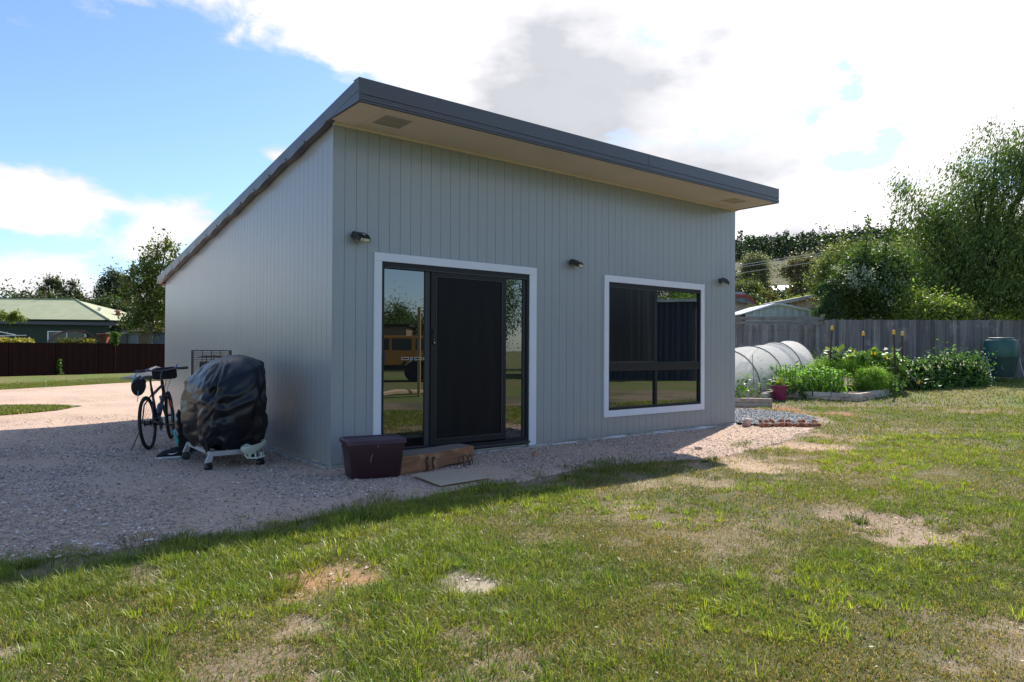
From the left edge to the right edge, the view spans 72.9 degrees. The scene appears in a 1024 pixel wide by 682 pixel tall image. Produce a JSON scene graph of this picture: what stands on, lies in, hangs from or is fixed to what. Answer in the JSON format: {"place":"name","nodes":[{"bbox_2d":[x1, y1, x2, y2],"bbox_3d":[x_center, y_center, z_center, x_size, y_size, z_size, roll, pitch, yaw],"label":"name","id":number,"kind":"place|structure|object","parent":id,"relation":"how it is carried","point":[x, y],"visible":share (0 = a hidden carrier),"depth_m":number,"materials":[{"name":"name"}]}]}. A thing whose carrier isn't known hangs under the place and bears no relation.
{"place":"outdoors","nodes":[
{"label":"outdoors","id":0,"kind":"place"},
{"bbox_2d":[0,381,812,562],"bbox_3d":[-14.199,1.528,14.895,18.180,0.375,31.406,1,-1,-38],"label":"gravel driveway","id":1,"kind":"structure","parent":0,"point":[96,401],"depth_m":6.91,"materials":[{"name":"grey gravel"}]},
{"bbox_2d":[131,364,187,449],"bbox_3d":[-4.708,0.848,9.217,0.684,1.049,1.714,-5,0,-12],"label":"bicycle","id":2,"kind":"object","parent":1,"relation":"on","point":[161,374],"visible":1,"depth_m":9.27,"materials":[{"name":"metal"},{"name":"rubber"},{"name":"plastic"}]},
{"bbox_2d":[131,372,145,401],"bbox_3d":[-5.089,0.613,9.447,0.183,0.322,0.303,7,38,-26],"label":"bicycle helmet","id":3,"kind":"object","parent":2,"relation":"hanging from","point":[138,386],"visible":0.91,"depth_m":9.41,"materials":[{"name":"black plastic"}]},
{"bbox_2d":[156,446,181,458],"bbox_3d":[-3.909,1.275,7.911,0.288,0.135,0.094,1,-1,-26],"label":"running shoe","id":4,"kind":"object","parent":1,"relation":"on","point":[174,452],"visible":0.94,"depth_m":7.89,"materials":[{"name":"black fabric"}]},
{"bbox_2d":[172,429,178,446],"bbox_3d":[-3.954,1.167,8.310,0.094,0.288,0.135,9,26,40],"label":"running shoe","id":5,"kind":"object","parent":1,"relation":"on","point":[175,432],"visible":0.22,"depth_m":8.24,"materials":[{"name":"teal fabric"}]},
{"bbox_2d":[176,409,197,453],"bbox_3d":[-3.868,1.073,8.287,0.013,0.544,0.544,-4,-1,0],"label":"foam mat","id":6,"kind":"object","parent":1,"relation":"on","point":[182,439],"visible":0.37,"depth_m":8.09,"materials":[{"name":"rubber"}]},
{"bbox_2d":[191,350,231,374],"bbox_3d":[-3.937,0.747,9.066,0.482,1.254,0.412,1,-1,-24],"label":"wire cage","id":7,"kind":"object","parent":1,"relation":"on","point":[202,362],"visible":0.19,"depth_m":8.94,"materials":[{"name":"grey metal"}]},
{"bbox_2d":[180,355,267,469],"bbox_3d":[-3.180,0.748,7.673,0.775,1.193,1.333,1,-1,-38],"label":"barbecue","id":8,"kind":"object","parent":1,"relation":"on","point":[223,403],"visible":1,"depth_m":7.26,"materials":[{"name":"black fabric"}]},
{"bbox_2d":[339,434,406,479],"bbox_3d":[-1.372,1.139,6.832,0.584,0.373,0.430,1,-1,-26],"label":"storage tub","id":9,"kind":"object","parent":1,"relation":"on","point":[371,456],"visible":1,"depth_m":6.68,"materials":[{"name":"plastic"}]},
{"bbox_2d":[400,444,473,474],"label":"step","id":10,"kind":"structure","parent":1,"relation":"on","point":[414,461],"depth_m":7.22,"materials":[{"name":"brown wood"}]},
{"bbox_2d":[412,469,490,485],"bbox_3d":[-0.595,1.303,6.660,0.600,0.012,0.610,1,-1,-38],"label":"ground board","id":11,"kind":"object","parent":1,"relation":"on","point":[446,477],"visible":1,"depth_m":6.63,"materials":[{"name":"grey concrete"}]},
{"bbox_2d":[458,454,472,465],"bbox_3d":[-0.499,1.274,7.412,0.022,0.129,0.282,-9,-5,27],"label":"iron scroll","id":12,"kind":"object","parent":1,"relation":"on","point":[469,463],"visible":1,"depth_m":7.44,"materials":[{"name":"black metal"}]},
{"bbox_2d":[0,373,1023,681],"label":"ground","id":13,"kind":"structure","parent":0,"point":[258,655],"depth_m":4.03,"materials":[{"name":"green plant"}]},
{"bbox_2d":[0,331,25,337],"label":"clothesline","id":14,"kind":"object","parent":13,"relation":"on","point":[15,335],"visible":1,"depth_m":44.40,"materials":[{"name":"grey metal"}]},
{"bbox_2d":[0,308,29,336],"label":"tree fern","id":15,"kind":"object","parent":13,"relation":"on","point":[14,316],"visible":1,"depth_m":45.91,"materials":[{"name":"green plant"}]},
{"bbox_2d":[0,337,34,342],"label":"golden hedge","id":16,"kind":"object","parent":13,"relation":"on","point":[18,340],"visible":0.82,"depth_m":39.06,"materials":[{"name":"yellow plant"}]},
{"bbox_2d":[0,278,37,297],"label":"bushy tree","id":17,"kind":"object","parent":13,"relation":"on","point":[5,292],"visible":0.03,"depth_m":77.72,"materials":[{"name":"green plant"}]},
{"bbox_2d":[0,279,51,298],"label":"bushy tree","id":18,"kind":"object","parent":13,"relation":"on","point":[22,292],"visible":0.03,"depth_m":77.34,"materials":[{"name":"green plant"}]},
{"bbox_2d":[23,279,76,298],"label":"bushy tree","id":19,"kind":"object","parent":13,"relation":"on","point":[47,293],"visible":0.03,"depth_m":77.81,"materials":[{"name":"green plant"}]},
{"bbox_2d":[31,267,87,299],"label":"tall gum","id":20,"kind":"object","parent":13,"relation":"on","point":[52,280],"visible":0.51,"depth_m":84.69,"materials":[{"name":"green plant"}]},
{"bbox_2d":[37,272,87,301],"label":"bushy tree","id":21,"kind":"object","parent":13,"relation":"on","point":[53,296],"visible":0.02,"depth_m":77.35,"materials":[{"name":"green plant"}]},
{"bbox_2d":[56,337,97,342],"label":"golden hedge","id":22,"kind":"object","parent":13,"relation":"on","point":[75,340],"visible":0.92,"depth_m":42.13,"materials":[{"name":"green plant"}]},
{"bbox_2d":[0,376,156,415],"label":"verge grass","id":23,"kind":"structure","parent":13,"relation":"on","point":[9,409],"depth_m":26.78,"materials":[{"name":"green plant"}]},
{"bbox_2d":[0,342,164,376],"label":"steel fence","id":24,"kind":"object","parent":13,"relation":"on","point":[27,359],"visible":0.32,"depth_m":40.52,"materials":[{"name":"brown metal"}]},
{"bbox_2d":[55,358,64,374],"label":"creeper","id":25,"kind":"object","parent":24,"relation":"attached to","point":[58,368],"visible":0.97,"depth_m":39.59,"materials":[{"name":"green plant"}]},
{"bbox_2d":[0,290,164,343],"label":"green house","id":26,"kind":"structure","parent":13,"relation":"on","point":[49,318],"depth_m":52.31,"materials":[{"name":"metal"}]},
{"bbox_2d":[47,331,85,342],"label":"window","id":27,"kind":"structure","parent":26,"relation":"in","point":[73,335],"depth_m":52.16,"materials":[{"name":"white glass"}]},
{"bbox_2d":[64,279,112,303],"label":"bushy tree","id":28,"kind":"object","parent":13,"relation":"on","point":[84,300],"visible":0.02,"depth_m":77.61,"materials":[{"name":"green plant"}]},
{"bbox_2d":[78,287,124,307],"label":"bushy tree","id":29,"kind":"object","parent":13,"relation":"on","point":[102,300],"visible":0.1,"depth_m":77.42,"materials":[{"name":"green plant"}]},
{"bbox_2d":[96,333,109,342],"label":"iron shed","id":30,"kind":"structure","parent":13,"relation":"on","point":[104,337],"depth_m":46.64,"materials":[{"name":"brown metal"}]},
{"bbox_2d":[46,329,102,342],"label":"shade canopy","id":31,"kind":"object","parent":30,"relation":"attached to","point":[89,334],"visible":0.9,"depth_m":46.00,"materials":[{"name":"brown"}]},
{"bbox_2d":[84,257,140,304],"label":"tall gum","id":32,"kind":"object","parent":13,"relation":"on","point":[108,281],"visible":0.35,"depth_m":84.31,"materials":[{"name":"green plant"}]},
{"bbox_2d":[93,287,132,312],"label":"bushy tree","id":33,"kind":"object","parent":13,"relation":"on","point":[107,301],"visible":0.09,"depth_m":77.01,"materials":[{"name":"green plant"}]},
{"bbox_2d":[109,331,121,372],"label":"tree","id":34,"kind":"object","parent":13,"relation":"on","point":[115,338],"visible":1,"depth_m":42.31,"materials":[{"name":"green plant"}]},
{"bbox_2d":[109,333,129,343],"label":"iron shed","id":35,"kind":"structure","parent":13,"relation":"on","point":[123,338],"depth_m":47.67,"materials":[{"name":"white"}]},
{"bbox_2d":[98,294,143,315],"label":"bushy tree","id":36,"kind":"object","parent":13,"relation":"on","point":[120,301],"visible":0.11,"depth_m":76.92,"materials":[{"name":"green plant"}]},
{"bbox_2d":[123,331,138,343],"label":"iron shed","id":37,"kind":"structure","parent":13,"relation":"on","point":[133,339],"depth_m":48.05,"materials":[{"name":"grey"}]},
{"bbox_2d":[121,366,160,378],"bbox_3d":[-17.853,1.610,35.036,3.496,0.711,1.974,1,-1,-38],"label":"gravel heap","id":38,"kind":"object","parent":13,"relation":"on","point":[131,376],"visible":0.21,"depth_m":34.23,"materials":[{"name":"grey gravel"}]},
{"bbox_2d":[139,331,153,343],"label":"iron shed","id":39,"kind":"structure","parent":13,"relation":"on","point":[143,337],"depth_m":48.14,"materials":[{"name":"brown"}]},
{"bbox_2d":[111,227,186,343],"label":"fruit tree","id":40,"kind":"object","parent":13,"relation":"on","point":[149,306],"visible":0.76,"depth_m":47.00,"materials":[{"name":"green plant"}]},
{"bbox_2d":[153,332,164,343],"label":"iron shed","id":41,"kind":"structure","parent":13,"relation":"on","point":[160,339],"depth_m":48.48,"materials":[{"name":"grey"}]},
{"bbox_2d":[9,449,649,572],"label":"edge grass","id":42,"kind":"structure","parent":13,"relation":"on","point":[209,534],"depth_m":4.79,"materials":[{"name":"green plant"}]},
{"bbox_2d":[157,77,778,468],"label":"small house","id":43,"kind":"structure","parent":13,"relation":"on","point":[359,256],"depth_m":8.62,"materials":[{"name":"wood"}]},
{"bbox_2d":[381,261,529,449],"bbox_3d":[-0.626,0.210,8.242,2.094,2.142,0.140,1,-1,-38],"label":"sliding door","id":44,"kind":"structure","parent":43,"relation":"in","point":[405,359],"depth_m":7.91,"materials":[{"name":"black glass"}]},
{"bbox_2d":[430,272,505,445],"bbox_3d":[-0.492,0.216,8.291,1.093,2.018,0.070,1,-1,-38],"label":"screen door","id":45,"kind":"structure","parent":43,"relation":"in","point":[468,312],"depth_m":8.29,"materials":[{"name":"black"}]},
{"bbox_2d":[609,282,700,409],"bbox_3d":[2.160,0.083,10.458,2.110,1.814,0.092,1,-1,-38],"label":"window","id":46,"kind":"structure","parent":43,"relation":"in","point":[655,331],"depth_m":10.39,"materials":[{"name":"black glass"}]},
{"bbox_2d":[0,483,1023,681],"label":"lush grass","id":47,"kind":"structure","parent":13,"relation":"on","point":[252,586],"depth_m":3.56,"materials":[{"name":"green plant"}]},
{"bbox_2d":[7,433,1023,674],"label":"soil crumbs","id":48,"kind":"object","parent":13,"relation":"on","point":[709,487],"visible":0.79,"depth_m":5.19,"materials":[{"name":"brown soil"}]},
{"bbox_2d":[464,438,868,524],"bbox_3d":[1.804,1.291,7.613,4.332,0.192,3.323,2,-2,-71],"label":"gravel weed","id":49,"kind":"object","parent":13,"relation":"on","point":[858,522],"visible":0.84,"depth_m":7.11,"materials":[{"name":"green plant"}]},
{"bbox_2d":[735,292,759,344],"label":"cream house","id":50,"kind":"structure","parent":13,"relation":"on","point":[743,300],"depth_m":33.56,"materials":[{"name":"beige"}]},
{"bbox_2d":[735,268,765,294],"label":"round bush","id":51,"kind":"object","parent":13,"relation":"on","point":[756,285],"visible":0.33,"depth_m":59.56,"materials":[{"name":"green plant"}]},
{"bbox_2d":[742,288,770,303],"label":"round bush","id":52,"kind":"object","parent":13,"relation":"on","point":[757,298],"visible":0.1,"depth_m":56.74,"materials":[{"name":"green plant"}]},
{"bbox_2d":[735,251,779,295],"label":"gum tree","id":53,"kind":"object","parent":13,"relation":"on","point":[758,258],"visible":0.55,"depth_m":94.49,"materials":[{"name":"green plant"}]},
{"bbox_2d":[735,387,788,406],"bbox_3d":[6.072,1.255,16.150,4.380,0.389,1.326,1,-1,-38],"label":"raised bed","id":54,"kind":"object","parent":13,"relation":"on","point":[767,398],"visible":0.41,"depth_m":15.03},
{"bbox_2d":[735,343,798,397],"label":"net tunnel","id":55,"kind":"structure","parent":13,"relation":"on","point":[765,357],"depth_m":17.16,"materials":[{"name":"grey fabric"}]},
{"bbox_2d":[755,288,779,302],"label":"round bush","id":56,"kind":"object","parent":13,"relation":"on","point":[773,295],"visible":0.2,"depth_m":59.71,"materials":[{"name":"green plant"}]},
{"bbox_2d":[735,360,808,397],"bbox_3d":[5.793,0.974,17.150,7.176,1.204,2.135,1,-1,-43],"label":"tunnel crop","id":57,"kind":"object","parent":13,"relation":"on","point":[743,389],"visible":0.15,"depth_m":15.86,"materials":[{"name":"green plant"}]},
{"bbox_2d":[735,303,817,345],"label":"corrugated shed","id":58,"kind":"structure","parent":13,"relation":"on","point":[777,310],"depth_m":26.02,"materials":[{"name":"silver metal"}]},
{"bbox_2d":[735,408,818,424],"bbox_3d":[4.018,1.371,13.340,2.459,0.036,4.093,1,-1,-38],"label":"gravel pad","id":59,"kind":"object","parent":13,"relation":"on","point":[764,416],"visible":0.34,"depth_m":12.65,"materials":[{"name":"grey gravel"}]},
{"bbox_2d":[735,316,825,363],"bbox_3d":[7.627,0.215,21.569,4.156,2.148,0.150,0,-1,2],"label":"paling fence","id":60,"kind":"object","parent":13,"relation":"on","point":[811,336],"visible":0.22,"depth_m":21.49,"materials":[{"name":"grey wood"}]},
{"bbox_2d":[771,370,789,399],"bbox_3d":[6.191,1.023,16.028,0.388,0.679,0.388,1,-1,-38],"label":"flower pot","id":61,"kind":"object","parent":13,"relation":"on","point":[780,388],"visible":0.98,"depth_m":15.93,"materials":[{"name":"pink"}]},
{"bbox_2d":[763,340,815,367],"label":"net tunnel","id":62,"kind":"structure","parent":13,"relation":"on","point":[796,350],"depth_m":19.35,"materials":[{"name":"grey"}]},
{"bbox_2d":[762,295,823,316],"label":"old outbuilding","id":63,"kind":"structure","parent":13,"relation":"on","point":[800,302],"depth_m":38.01,"materials":[{"name":"grey metal"}]},
{"bbox_2d":[775,251,821,297],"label":"gum tree","id":64,"kind":"object","parent":13,"relation":"on","point":[789,272],"visible":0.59,"depth_m":94.47,"materials":[{"name":"green plant"}]},
{"bbox_2d":[807,278,845,320],"bbox_3d":[10.460,-0.507,22.930,1.538,3.232,0.681,0,-1,-16],"label":"cypress","id":65,"kind":"object","parent":13,"relation":"on","point":[828,307],"visible":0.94,"depth_m":22.89,"materials":[{"name":"green plant"}]},
{"bbox_2d":[766,376,905,400],"bbox_3d":[8.598,1.192,18.229,2.924,0.467,5.515,0,-1,40],"label":"raised bed","id":66,"kind":"object","parent":13,"relation":"on","point":[857,395],"visible":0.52,"depth_m":16.27,"materials":[{"name":"wood"}]},
{"bbox_2d":[766,376,811,398],"bbox_3d":[6.516,1.122,16.292,1.109,0.679,0.491,0,-1,-3],"label":"rhubarb","id":67,"kind":"object","parent":66,"relation":"in","point":[797,386],"visible":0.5,"depth_m":16.28,"materials":[{"name":"green plant"}]},
{"bbox_2d":[803,371,815,391],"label":"corn plant","id":68,"kind":"object","parent":66,"relation":"in","point":[810,383],"visible":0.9,"depth_m":16.49,"materials":[{"name":"green plant"}]},
{"bbox_2d":[805,368,815,391],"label":"corn plant","id":69,"kind":"object","parent":66,"relation":"on","point":[808,378],"visible":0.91,"depth_m":16.56,"materials":[{"name":"green plant"}]},
{"bbox_2d":[806,371,818,388],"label":"corn plant","id":70,"kind":"object","parent":66,"relation":"on","point":[812,380],"visible":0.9,"depth_m":16.48,"materials":[{"name":"green plant"}]},
{"bbox_2d":[812,368,827,391],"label":"corn plant","id":71,"kind":"object","parent":66,"relation":"on","point":[820,380],"visible":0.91,"depth_m":16.47,"materials":[{"name":"green plant"}]},
{"bbox_2d":[817,368,831,391],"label":"corn plant","id":72,"kind":"object","parent":66,"relation":"on","point":[825,385],"visible":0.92,"depth_m":16.38,"materials":[{"name":"green plant"}]},
{"bbox_2d":[828,326,833,383],"bbox_3d":[8.092,0.457,17.590,0.134,1.685,0.072,0,-1,-4],"label":"garden stake","id":73,"kind":"object","parent":66,"relation":"in","point":[832,328],"visible":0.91,"depth_m":17.59,"materials":[{"name":"yellow"}]},
{"bbox_2d":[823,373,839,398],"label":"corn plant","id":74,"kind":"object","parent":66,"relation":"in","point":[830,383],"visible":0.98,"depth_m":16.29,"materials":[{"name":"green plant"}]},
{"bbox_2d":[827,372,842,392],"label":"corn plant","id":75,"kind":"object","parent":66,"relation":"on","point":[834,382],"visible":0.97,"depth_m":16.32,"materials":[{"name":"green plant"}]},
{"bbox_2d":[801,347,874,385],"bbox_3d":[8.303,0.765,17.633,1.894,1.246,1.167,0,-1,2],"label":"feathery herb","id":76,"kind":"object","parent":66,"relation":"on","point":[847,366],"visible":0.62,"depth_m":17.45,"materials":[{"name":"green plant"}]},
{"bbox_2d":[837,369,848,392],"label":"corn plant","id":77,"kind":"object","parent":66,"relation":"on","point":[842,383],"visible":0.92,"depth_m":16.27,"materials":[{"name":"green plant"}]},
{"bbox_2d":[840,373,854,392],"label":"corn plant","id":78,"kind":"object","parent":66,"relation":"on","point":[848,383],"visible":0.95,"depth_m":16.24,"materials":[{"name":"green plant"}]},
{"bbox_2d":[823,344,911,394],"bbox_3d":[9.099,0.747,17.798,2.011,1.355,1.633,0,-1,32],"label":"squash vine","id":79,"kind":"object","parent":66,"relation":"on","point":[875,356],"visible":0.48,"depth_m":17.59,"materials":[{"name":"green plant"}]},
{"bbox_2d":[849,361,894,395],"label":"feathery herb","id":80,"kind":"object","parent":66,"relation":"on","point":[874,378],"visible":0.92,"depth_m":16.77,"materials":[{"name":"green plant"}]},
{"bbox_2d":[892,330,896,377],"bbox_3d":[9.558,0.527,17.304,0.144,1.596,0.068,1,-1,-20],"label":"garden stake","id":81,"kind":"object","parent":66,"relation":"in","point":[893,332],"visible":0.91,"depth_m":17.29,"materials":[{"name":"orange"}]},
{"bbox_2d":[901,332,903,388],"bbox_3d":[10.139,0.519,17.993,0.072,1.526,0.068,0,-1,16],"label":"garden stake","id":82,"kind":"object","parent":66,"relation":"in","point":[902,334],"visible":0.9,"depth_m":17.99,"materials":[{"name":"orange"}]},
{"bbox_2d":[793,211,929,319],"bbox_3d":[15.078,-2.126,30.139,6.313,6.883,4.132,0,-1,-13],"label":"feathery tree","id":83,"kind":"object","parent":13,"relation":"on","point":[821,268],"visible":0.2,"depth_m":29.83,"materials":[{"name":"green plant"}]},
{"bbox_2d":[860,213,872,316],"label":"leafy shoot","id":84,"kind":"object","parent":13,"relation":"on","point":[870,235],"visible":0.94,"depth_m":23.59,"materials":[{"name":"green plant"}]},
{"bbox_2d":[814,223,955,319],"bbox_3d":[12.479,-1.463,23.951,4.227,5.398,3.953,0,-1,-6],"label":"flowering tree","id":85,"kind":"object","parent":13,"relation":"on","point":[853,278],"visible":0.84,"depth_m":23.41,"materials":[{"name":"green plant"}]},
{"bbox_2d":[879,210,897,319],"bbox_3d":[12.810,-1.681,23.568,0.646,5.616,0.446,0,-1,15],"label":"leafy shoot","id":86,"kind":"object","parent":13,"relation":"on","point":[893,218],"visible":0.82,"depth_m":23.58,"materials":[{"name":"green plant"}]},
{"bbox_2d":[901,350,942,389],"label":"dahlia bush","id":87,"kind":"object","parent":13,"relation":"on","point":[918,368],"visible":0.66,"depth_m":18.20,"materials":[{"name":"green plant"}]},
{"bbox_2d":[824,319,1023,377],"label":"paling fence","id":88,"kind":"object","parent":13,"relation":"on","point":[921,336],"visible":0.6,"depth_m":21.24,"materials":[{"name":"grey wood"}]},
{"bbox_2d":[909,350,960,389],"bbox_3d":[11.351,1.018,18.744,1.491,1.648,2.002,0,-1,37],"label":"dahlia bush","id":89,"kind":"object","parent":13,"relation":"on","point":[944,372],"visible":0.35,"depth_m":18.49,"materials":[{"name":"green plant"}]},
{"bbox_2d":[882,276,997,319],"bbox_3d":[13.882,-0.449,22.525,3.504,3.362,2.466,0,-1,-2],"label":"hedge bush","id":90,"kind":"object","parent":13,"relation":"on","point":[936,307],"visible":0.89,"depth_m":22.30,"materials":[{"name":"green plant"}]},
{"bbox_2d":[871,102,1023,323],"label":"weeping tree","id":91,"kind":"object","parent":13,"relation":"on","point":[995,278],"visible":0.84,"depth_m":26.48,"materials":[{"name":"green plant"}]},
{"bbox_2d":[926,339,986,387],"bbox_3d":[12.047,0.801,19.090,1.777,1.746,2.135,0,-1,23],"label":"dahlia bush","id":92,"kind":"object","parent":13,"relation":"on","point":[960,369],"visible":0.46,"depth_m":18.69,"materials":[{"name":"green plant"}]},
{"bbox_2d":[900,248,1019,320],"bbox_3d":[21.630,-2.033,34.026,11.101,6.974,5.510,0,-1,-1],"label":"dark tree","id":93,"kind":"object","parent":13,"relation":"on","point":[989,317],"visible":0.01,"depth_m":33.57,"materials":[{"name":"green plant"}]},
{"bbox_2d":[954,347,1003,386],"bbox_3d":[12.650,1.076,19.157,1.844,1.845,1.720,0,-1,11],"label":"dahlia bush","id":94,"kind":"object","parent":13,"relation":"on","point":[983,372],"visible":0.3,"depth_m":18.95,"materials":[{"name":"green plant"}]},
{"bbox_2d":[981,337,1023,380],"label":"compost tumbler","id":95,"kind":"object","parent":13,"relation":"on","point":[1006,356],"visible":0.88,"depth_m":19.69,"materials":[{"name":"teal plastic"}]},
{"bbox_2d":[0,0,1023,301],"label":"sky","id":96,"kind":"structure","parent":0,"point":[120,120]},
{"bbox_2d":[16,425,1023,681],"bbox_3d":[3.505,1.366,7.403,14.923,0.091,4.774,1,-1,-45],"label":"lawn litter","id":97,"kind":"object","parent":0,"point":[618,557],"visible":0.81,"depth_m":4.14,"materials":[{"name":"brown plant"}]},
{"bbox_2d":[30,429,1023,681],"bbox_3d":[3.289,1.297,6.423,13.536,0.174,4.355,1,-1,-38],"label":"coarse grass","id":98,"kind":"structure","parent":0,"point":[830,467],"depth_m":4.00,"materials":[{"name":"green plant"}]},
{"bbox_2d":[617,425,813,455],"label":"gravel path","id":99,"kind":"structure","parent":0,"point":[715,435],"depth_m":9.88,"materials":[{"name":"beige gravel"}]},
{"bbox_2d":[742,418,750,426],"bbox_3d":[3.828,1.339,11.298,0.135,0.180,0.210,12,-13,26],"label":"corner rock","id":100,"kind":"object","parent":99,"relation":"on","point":[746,422],"visible":0.81,"depth_m":11.23,"materials":[{"name":"stone"}]},
{"bbox_2d":[736,243,905,265],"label":"power line","id":101,"kind":"object","parent":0,"point":[787,257],"visible":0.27,"depth_m":64.98,"materials":[{"name":"grey metal"}]},
{"bbox_2d":[735,252,1018,285],"bbox_3d":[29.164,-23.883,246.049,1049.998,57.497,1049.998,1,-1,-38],"label":"hill","id":102,"kind":"structure","parent":0,"point":[774,280],"depth_m":216.40,"materials":[{"name":"green plant"}]},
{"bbox_2d":[737,250,919,273],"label":"power line","id":103,"kind":"object","parent":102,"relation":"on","point":[782,266],"visible":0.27,"depth_m":65.23,"materials":[{"name":"grey"}]},
{"bbox_2d":[735,220,1021,261],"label":"pine forest","id":104,"kind":"object","parent":102,"relation":"on","point":[783,246],"visible":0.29,"depth_m":257.16,"materials":[{"name":"green plant"}]},
{"bbox_2d":[769,284,1019,320],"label":"slope scrub","id":105,"kind":"object","parent":102,"relation":"on","point":[782,295],"visible":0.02,"depth_m":122.89,"materials":[{"name":"green plant"}]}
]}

